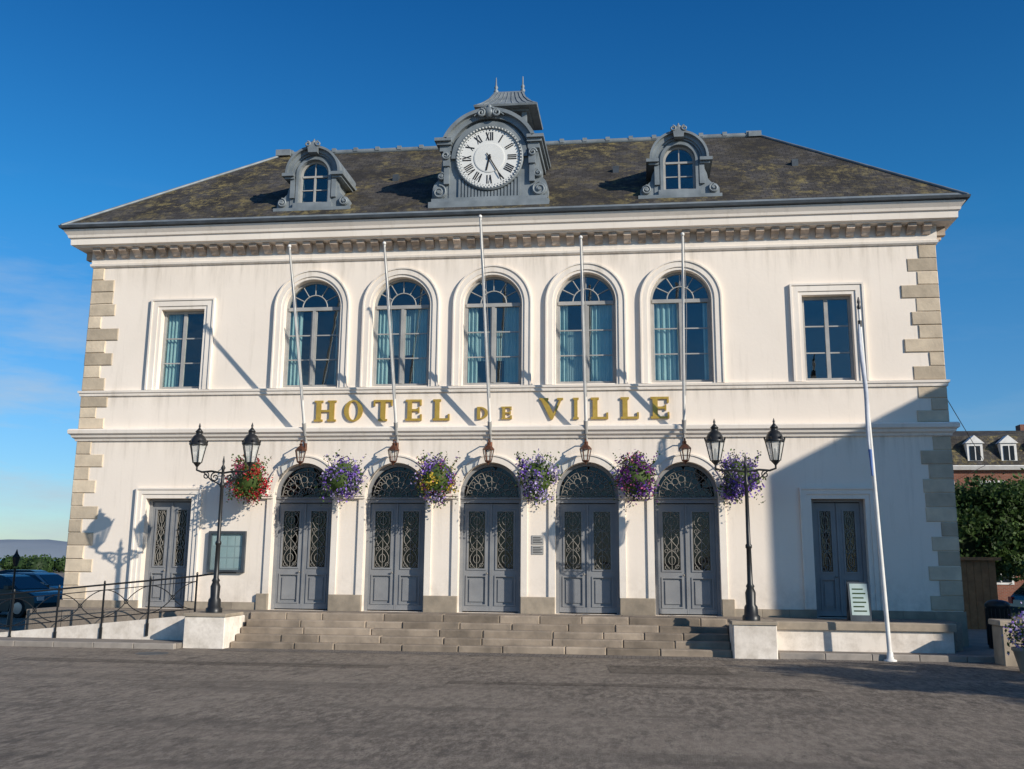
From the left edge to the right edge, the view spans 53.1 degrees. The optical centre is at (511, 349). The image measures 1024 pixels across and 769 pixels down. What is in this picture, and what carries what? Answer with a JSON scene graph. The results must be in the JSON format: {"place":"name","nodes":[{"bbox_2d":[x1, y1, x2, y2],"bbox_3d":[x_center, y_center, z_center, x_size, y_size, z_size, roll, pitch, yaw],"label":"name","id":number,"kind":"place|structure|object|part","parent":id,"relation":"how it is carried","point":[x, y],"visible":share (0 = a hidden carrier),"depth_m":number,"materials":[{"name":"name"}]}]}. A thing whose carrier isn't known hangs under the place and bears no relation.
{"place":"outdoors","nodes":[
{"label":"outdoors","id":0,"kind":"place"},
{"bbox_2d":[0,539,67,558],"bbox_3d":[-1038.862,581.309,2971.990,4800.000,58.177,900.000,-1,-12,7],"label":"hills","id":1,"kind":"structure","parent":0,"point":[39,547],"depth_m":2603.54,"materials":[{"name":"blue"}]},
{"bbox_2d":[0,637,182,648],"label":"pavement","id":2,"kind":"structure","parent":0,"point":[179,643],"depth_m":24.85,"materials":[{"name":"grey stone"}]},
{"bbox_2d":[0,570,1023,768],"bbox_3d":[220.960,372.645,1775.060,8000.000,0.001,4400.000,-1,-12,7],"label":"ground","id":3,"kind":"structure","parent":0,"point":[410,711],"depth_m":14.18,"materials":[{"name":"grey stone"}]},
{"bbox_2d":[6,550,19,626],"bbox_3d":[-15.237,7.285,31.289,0.260,2.320,0.225,-1,-12,7],"label":"street lamp","id":4,"kind":"object","parent":3,"relation":"on","point":[16,558],"visible":0.88,"depth_m":31.33,"materials":[{"name":"black metal"}]},
{"bbox_2d":[0,570,47,573],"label":"parked car","id":5,"kind":"object","parent":3,"relation":"on","point":[18,571],"visible":0.01,"depth_m":52.85,"materials":[{"name":"paint"}]},
{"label":"windows","id":6,"kind":"part","parent":5,"relation":"part of","materials":[{"name":"black glass"}]},
{"bbox_2d":[0,574,62,617],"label":"parked car","id":7,"kind":"object","parent":3,"relation":"on","point":[23,583],"visible":0.65,"depth_m":36.30,"materials":[{"name":"paint"}]},
{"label":"windows","id":8,"kind":"part","parent":7,"relation":"part of","materials":[{"name":"black glass"}]},
{"bbox_2d":[0,554,66,572],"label":"distant trees","id":9,"kind":"object","parent":3,"relation":"on","point":[48,564],"visible":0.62,"depth_m":150.22,"materials":[{"name":"green plant"}]},
{"bbox_2d":[4,572,63,591],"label":"parked car","id":10,"kind":"object","parent":3,"relation":"on","point":[54,580],"visible":0.02,"depth_m":42.38,"materials":[{"name":"blue paint"}]},
{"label":"windows","id":11,"kind":"part","parent":10,"relation":"part of","materials":[{"name":"black glass"}]},
{"bbox_2d":[0,640,175,648],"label":"kerb","id":12,"kind":"structure","parent":3,"relation":"on","point":[129,645],"depth_m":24.17,"materials":[{"name":"stone"}]},
{"bbox_2d":[0,616,184,639],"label":"access ramp","id":13,"kind":"structure","parent":3,"relation":"on","point":[168,628],"depth_m":25.31,"materials":[{"name":"white paint"}]},
{"bbox_2d":[0,571,236,638],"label":"ramp railing","id":14,"kind":"object","parent":13,"relation":"on","point":[102,610],"visible":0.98,"depth_m":25.49,"materials":[{"name":"black metal"}]},
{"bbox_2d":[135,652,167,654],"bbox_3d":[-8.025,6.773,22.824,0.720,0.016,0.720,-1,-12,7],"label":"manhole cover","id":15,"kind":"object","parent":3,"relation":"on","point":[148,653],"visible":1,"depth_m":22.74,"materials":[{"name":"metal"}]},
{"bbox_2d":[182,611,244,648],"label":"lamp plinth","id":16,"kind":"structure","parent":3,"relation":"on","point":[202,629],"depth_m":24.32,"materials":[{"name":"white paint"}]},
{"bbox_2d":[189,423,260,612],"bbox_3d":[-7.217,4.118,25.334,1.898,4.630,0.470,-1,-12,7],"label":"street lamp","id":17,"kind":"object","parent":16,"relation":"on","point":[251,438],"visible":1,"depth_m":25.46,"materials":[{"name":"black metal"}]},
{"bbox_2d":[11,657,821,691],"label":"asphalt repairs","id":18,"kind":"structure","parent":3,"relation":"on","point":[669,670],"depth_m":20.21,"materials":[{"name":"grey asphalt"}]},
{"bbox_2d":[230,611,731,656],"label":"stone steps","id":19,"kind":"structure","parent":3,"relation":"on","point":[607,635],"depth_m":24.42,"materials":[{"name":"stone"}]},
{"bbox_2d":[25,607,963,652],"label":"stone terrace","id":20,"kind":"structure","parent":3,"relation":"on","point":[48,613],"depth_m":26.29,"materials":[{"name":"grey stone"}]},
{"bbox_2d":[846,582,871,621],"bbox_3d":[8.236,5.992,24.375,0.480,0.900,0.500,-1,-12,7],"label":"sandwich board","id":21,"kind":"object","parent":20,"relation":"on","point":[858,602],"visible":1,"depth_m":24.23,"materials":[{"name":"metal"}]},
{"bbox_2d":[774,620,956,631],"bbox_3d":[8.011,6.331,23.447,4.030,0.174,0.420,-1,-12,7],"label":"coping","id":22,"kind":"object","parent":20,"relation":"on","point":[872,626],"visible":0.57,"depth_m":23.25,"materials":[{"name":"stone"}]},
{"bbox_2d":[777,629,954,653],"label":"low wall","id":23,"kind":"structure","parent":20,"relation":"attached to","point":[862,641],"depth_m":23.25,"materials":[{"name":"white paint"}]},
{"bbox_2d":[58,76,970,646],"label":"town hall","id":24,"kind":"structure","parent":3,"relation":"on","point":[794,252],"depth_m":27.87,"materials":[{"name":"paint"}]},
{"bbox_2d":[142,499,191,607],"bbox_3d":[-9.441,5.616,28.263,1.316,2.929,0.130,-1,-12,7],"label":"double door","id":25,"kind":"structure","parent":24,"relation":"in","point":[159,597],"depth_m":28.21,"materials":[{"name":"grey paint"}]},
{"bbox_2d":[159,311,203,388],"bbox_3d":[-9.402,0.027,29.363,1.272,2.282,0.070,-1,-12,7],"label":"window frame","id":26,"kind":"structure","parent":24,"relation":"in","point":[186,313],"depth_m":29.38,"materials":[{"name":"grey paint"}]},
{"bbox_2d":[206,531,246,572],"bbox_3d":[-7.724,5.476,27.740,1.040,1.100,0.099,-1,-12,7],"label":"notice board","id":27,"kind":"object","parent":24,"relation":"attached to","point":[233,551],"visible":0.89,"depth_m":27.74,"materials":[{"name":"metal"}]},
{"bbox_2d":[219,452,272,505],"bbox_3d":[-7.128,3.449,27.408,1.466,1.469,1.310,4,-12,-16],"label":"hanging flower basket","id":28,"kind":"object","parent":24,"relation":"attached to","point":[250,484],"visible":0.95,"depth_m":27.19,"materials":[{"name":"red plant"}]},
{"bbox_2d":[288,244,307,444],"bbox_3d":[-5.752,-0.046,27.591,0.152,5.129,2.231,-1,-12,7],"label":"flagpole","id":29,"kind":"object","parent":24,"relation":"attached to","point":[298,356],"visible":0.99,"depth_m":27.57,"materials":[{"name":"white metal"}]},
{"bbox_2d":[295,440,306,464],"bbox_3d":[-5.692,2.812,27.803,0.320,0.695,0.559,-1,-12,7],"label":"wall lantern","id":30,"kind":"object","parent":24,"relation":"attached to","point":[301,448],"depth_m":27.64,"materials":[{"name":"orange metal"}]},
{"bbox_2d":[271,464,332,608],"bbox_3d":[-5.646,5.071,27.865,1.656,3.895,0.190,-1,-12,7],"label":"double door","id":31,"kind":"structure","parent":24,"relation":"in","point":[308,588],"depth_m":27.73,"materials":[{"name":"grey paint"}]},
{"bbox_2d":[283,281,340,386],"bbox_3d":[-5.605,-0.430,28.970,1.638,3.079,0.105,-1,-12,7],"label":"window frame","id":32,"kind":"structure","parent":24,"relation":"in","point":[312,360],"depth_m":28.97,"materials":[{"name":"grey paint"}]},
{"bbox_2d":[299,161,328,202],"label":"dormer window frame","id":33,"kind":"structure","parent":24,"relation":"in","point":[315,177],"depth_m":29.72,"materials":[{"name":"grey paint"}]},
{"bbox_2d":[314,449,367,503],"bbox_3d":[-4.477,3.401,27.130,1.381,1.524,1.174,6,-13,-23],"label":"hanging flower basket","id":34,"kind":"object","parent":24,"relation":"attached to","point":[342,477],"visible":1,"depth_m":26.89,"materials":[{"name":"purple plant"}]},
{"bbox_2d":[382,241,398,442],"bbox_3d":[-3.208,-0.089,27.278,0.152,5.129,2.231,-1,-12,7],"label":"flagpole","id":35,"kind":"object","parent":24,"relation":"attached to","point":[391,351],"visible":0.99,"depth_m":27.24,"materials":[{"name":"white metal"}]},
{"bbox_2d":[388,440,398,464],"bbox_3d":[-3.149,2.768,27.490,0.320,0.695,0.559,-1,-12,7],"label":"wall lantern","id":36,"kind":"object","parent":24,"relation":"attached to","point":[394,447],"depth_m":27.32,"materials":[{"name":"orange metal"}]},
{"bbox_2d":[364,464,425,611],"bbox_3d":[-3.102,5.027,27.552,1.656,3.895,0.190,-1,-12,7],"label":"double door","id":37,"kind":"structure","parent":24,"relation":"in","point":[402,589],"depth_m":27.41,"materials":[{"name":"grey paint"}]},
{"bbox_2d":[372,279,429,385],"bbox_3d":[-3.061,-0.474,28.656,1.638,3.079,0.105,-1,-12,7],"label":"window frame","id":38,"kind":"structure","parent":24,"relation":"in","point":[402,333],"depth_m":28.64,"materials":[{"name":"grey paint"}]},
{"bbox_2d":[409,450,461,508],"bbox_3d":[-1.999,3.408,26.760,1.339,1.520,1.216,5,-13,-22],"label":"hanging flower basket","id":39,"kind":"object","parent":24,"relation":"attached to","point":[434,478],"visible":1,"depth_m":26.59,"materials":[{"name":"purple plant"}]},
{"bbox_2d":[478,215,492,445],"bbox_3d":[-0.677,-0.432,26.906,0.152,5.690,2.468,-1,-12,7],"label":"flagpole","id":40,"kind":"object","parent":24,"relation":"attached to","point":[489,421],"visible":0.97,"depth_m":26.88,"materials":[{"name":"white metal"}]},
{"bbox_2d":[483,439,493,464],"bbox_3d":[-0.606,2.724,27.177,0.320,0.695,0.559,-1,-12,7],"label":"wall lantern","id":41,"kind":"object","parent":24,"relation":"attached to","point":[488,447],"depth_m":26.99,"materials":[{"name":"orange metal"}]},
{"bbox_2d":[459,463,520,612],"bbox_3d":[-0.559,4.984,27.239,1.656,3.895,0.190,-1,-12,7],"label":"double door","id":42,"kind":"structure","parent":24,"relation":"in","point":[499,589],"depth_m":27.10,"materials":[{"name":"grey paint"}]},
{"bbox_2d":[463,277,521,384],"bbox_3d":[-0.518,-0.518,28.343,1.638,3.079,0.105,-1,-12,7],"label":"window frame","id":43,"kind":"structure","parent":24,"relation":"in","point":[493,307],"depth_m":28.31,"materials":[{"name":"grey paint"}]},
{"bbox_2d":[510,448,561,508],"bbox_3d":[0.690,3.322,26.463,1.287,1.627,1.381,4,-12,-18],"label":"hanging flower basket","id":44,"kind":"object","parent":24,"relation":"attached to","point":[535,478],"visible":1,"depth_m":26.25,"materials":[{"name":"purple plant"}]},
{"bbox_2d":[579,235,587,441],"bbox_3d":[1.879,-0.177,26.651,0.152,5.129,2.231,-1,-12,7],"label":"flagpole","id":45,"kind":"object","parent":24,"relation":"attached to","point":[585,421],"visible":0.97,"depth_m":26.62,"materials":[{"name":"white metal"}]},
{"bbox_2d":[579,439,591,464],"bbox_3d":[1.938,2.680,26.863,0.320,0.695,0.559,-1,-12,7],"label":"wall lantern","id":46,"kind":"object","parent":24,"relation":"attached to","point":[585,446],"depth_m":26.68,"materials":[{"name":"orange metal"}]},
{"bbox_2d":[556,274,616,383],"bbox_3d":[2.025,-0.562,28.030,1.638,3.079,0.105,-1,-12,7],"label":"window frame","id":47,"kind":"structure","parent":24,"relation":"in","point":[572,303],"depth_m":28.03,"materials":[{"name":"grey paint"}]},
{"bbox_2d":[556,463,619,613],"bbox_3d":[1.985,4.940,26.926,1.656,3.895,0.190,-1,-12,7],"label":"double door","id":48,"kind":"structure","parent":24,"relation":"in","point":[596,591],"depth_m":26.79,"materials":[{"name":"grey paint"}]},
{"bbox_2d":[609,449,659,506],"bbox_3d":[3.207,3.283,26.160,1.485,1.463,1.374,-1,-12,7],"label":"hanging flower basket","id":49,"kind":"object","parent":24,"relation":"attached to","point":[634,478],"visible":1,"depth_m":25.95,"materials":[{"name":"purple plant"}]},
{"bbox_2d":[663,147,695,189],"bbox_3d":[4.636,-5.011,28.435,0.870,1.300,0.060,-1,-12,7],"label":"dormer window frame","id":50,"kind":"structure","parent":24,"relation":"in","point":[692,162],"depth_m":28.42,"materials":[{"name":"grey paint"}]},
{"bbox_2d":[650,272,713,382],"bbox_3d":[4.569,-0.605,27.717,1.638,3.079,0.105,-1,-12,7],"label":"window frame","id":51,"kind":"structure","parent":24,"relation":"in","point":[703,300],"depth_m":27.71,"materials":[{"name":"grey paint"}]},
{"bbox_2d":[681,232,686,440],"bbox_3d":[4.422,-0.221,26.338,0.152,5.129,2.231,-1,-12,7],"label":"flagpole","id":52,"kind":"object","parent":24,"relation":"attached to","point":[683,344],"visible":0.94,"depth_m":26.28,"materials":[{"name":"white metal"}]},
{"bbox_2d":[679,438,690,463],"bbox_3d":[4.481,2.636,26.550,0.320,0.695,0.559,-1,-12,7],"label":"wall lantern","id":53,"kind":"object","parent":24,"relation":"attached to","point":[684,446],"depth_m":26.35,"materials":[{"name":"orange metal"}]},
{"bbox_2d":[653,463,720,615],"bbox_3d":[4.528,4.896,26.612,1.656,3.895,0.190,-1,-12,7],"label":"double door","id":54,"kind":"structure","parent":24,"relation":"in","point":[701,594],"depth_m":26.47,"materials":[{"name":"grey paint"}]},
{"bbox_2d":[714,448,765,506],"bbox_3d":[5.742,3.240,25.849,1.342,1.455,1.232,5,-13,-21],"label":"hanging flower basket","id":55,"kind":"object","parent":24,"relation":"attached to","point":[733,489],"visible":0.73,"depth_m":25.65,"materials":[{"name":"purple plant"}]},
{"bbox_2d":[802,296,854,380],"bbox_3d":[8.361,-0.279,27.176,1.272,2.282,0.070,-1,-12,7],"label":"window frame","id":56,"kind":"structure","parent":24,"relation":"in","point":[826,326],"depth_m":27.15,"materials":[{"name":"grey paint"}]},
{"bbox_2d":[811,500,867,616],"bbox_3d":[8.322,5.309,26.076,1.316,2.929,0.130,-1,-12,7],"label":"double door","id":57,"kind":"structure","parent":24,"relation":"in","point":[830,590],"depth_m":26.04,"materials":[{"name":"grey paint"}]},
{"bbox_2d":[948,401,985,475],"bbox_3d":[18.756,4.103,41.855,1.066,0.624,33.969,-5,-13,24],"label":"overhead cable","id":58,"kind":"object","parent":24,"relation":"attached to","point":[968,435],"visible":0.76,"depth_m":34.76,"materials":[{"name":"black metal"}]},
{"bbox_2d":[219,648,1002,665],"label":"gutter setts","id":59,"kind":"structure","parent":3,"relation":"on","point":[606,656],"depth_m":22.86,"materials":[{"name":"stone"}]},
{"bbox_2d":[857,297,896,661],"bbox_3d":[8.231,2.791,23.222,0.418,8.221,0.280,-1,-12,7],"label":"flagpole","id":60,"kind":"object","parent":59,"relation":"on","point":[890,656],"visible":1,"depth_m":23.17,"materials":[{"name":"white metal"}]},
{"bbox_2d":[988,619,1022,665],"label":"stone planter","id":61,"kind":"object","parent":59,"relation":"on","point":[1001,655],"visible":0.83,"depth_m":21.70,"materials":[{"name":"beige stone"}]},
{"bbox_2d":[728,619,777,658],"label":"lamp plinth","id":62,"kind":"structure","parent":3,"relation":"on","point":[753,639],"depth_m":22.74,"materials":[{"name":"white paint"}]},
{"bbox_2d":[704,418,785,620],"bbox_3d":[5.465,3.898,23.773,1.898,4.630,0.470,-1,-12,7],"label":"street lamp","id":63,"kind":"object","parent":62,"relation":"on","point":[773,435],"visible":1,"depth_m":23.91,"materials":[{"name":"black metal"}]},
{"bbox_2d":[778,652,994,662],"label":"kerb","id":64,"kind":"structure","parent":3,"relation":"on","point":[882,657],"depth_m":22.48,"materials":[{"name":"stone"}]},
{"bbox_2d":[953,470,1023,601],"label":"walls","id":65,"kind":"structure","parent":3,"relation":"on","point":[1005,592],"depth_m":56.99,"materials":[{"name":"red brick"}]},
{"bbox_2d":[953,465,1023,584],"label":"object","id":66,"kind":"structure","parent":65,"relation":"attached to","point":[988,467],"depth_m":56.86,"materials":[{"name":"white paint"}]},
{"bbox_2d":[951,431,1023,464],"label":"mansard roof","id":67,"kind":"structure","parent":66,"relation":"on","point":[991,453],"depth_m":57.83,"materials":[{"name":"stone"}]},
{"bbox_2d":[963,435,1017,460],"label":"dormers","id":68,"kind":"object","parent":67,"relation":"on","point":[1007,448],"visible":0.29,"depth_m":57.29,"materials":[{"name":"white paint"}]},
{"bbox_2d":[1015,424,1023,430],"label":"chimneys","id":69,"kind":"object","parent":67,"relation":"on","point":[1020,427],"visible":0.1,"depth_m":62.20,"materials":[{"name":"red brick"}]},
{"bbox_2d":[954,468,1023,583],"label":"lime tree","id":70,"kind":"object","parent":3,"relation":"on","point":[985,519],"visible":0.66,"depth_m":40.89,"materials":[{"name":"green plant"}]},
{"bbox_2d":[985,473,1023,582],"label":"lime tree","id":71,"kind":"object","parent":3,"relation":"on","point":[1019,535],"visible":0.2,"depth_m":41.32,"materials":[{"name":"green plant"}]},
{"bbox_2d":[1001,602,1023,672],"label":"flower pot","id":72,"kind":"object","parent":3,"relation":"on","point":[1018,650],"visible":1,"depth_m":20.29,"materials":[{"name":"stone"}]},
{"bbox_2d":[1008,583,1023,614],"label":"parked car","id":73,"kind":"object","parent":3,"relation":"on","point":[1015,599],"visible":0.69,"depth_m":35.80,"materials":[{"name":"paint"}]},
{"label":"windows","id":74,"kind":"part","parent":73,"relation":"part of","materials":[{"name":"black glass"}]},
{"bbox_2d":[0,0,1023,541],"label":"sky","id":75,"kind":"structure","parent":0,"point":[105,104],"materials":[{"name":"blue"}]},
{"bbox_2d":[778,629,993,657],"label":"pavement","id":76,"kind":"structure","parent":0,"point":[978,643],"depth_m":23.57,"materials":[{"name":"grey stone"}]},
{"bbox_2d":[984,600,1011,648],"bbox_3d":[11.688,6.590,24.584,0.580,1.130,0.571,-1,-12,7],"label":"litter bin","id":77,"kind":"object","parent":76,"relation":"on","point":[997,609],"visible":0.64,"depth_m":24.46,"materials":[{"name":"black metal"}]},
{"bbox_2d":[960,557,1000,628],"bbox_3d":[14.621,7.753,32.694,1.600,2.200,1.450,-1,-12,7],"label":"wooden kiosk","id":78,"kind":"object","parent":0,"point":[979,582],"visible":0.63,"depth_m":32.15,"materials":[{"name":"brown wood"}]}
]}

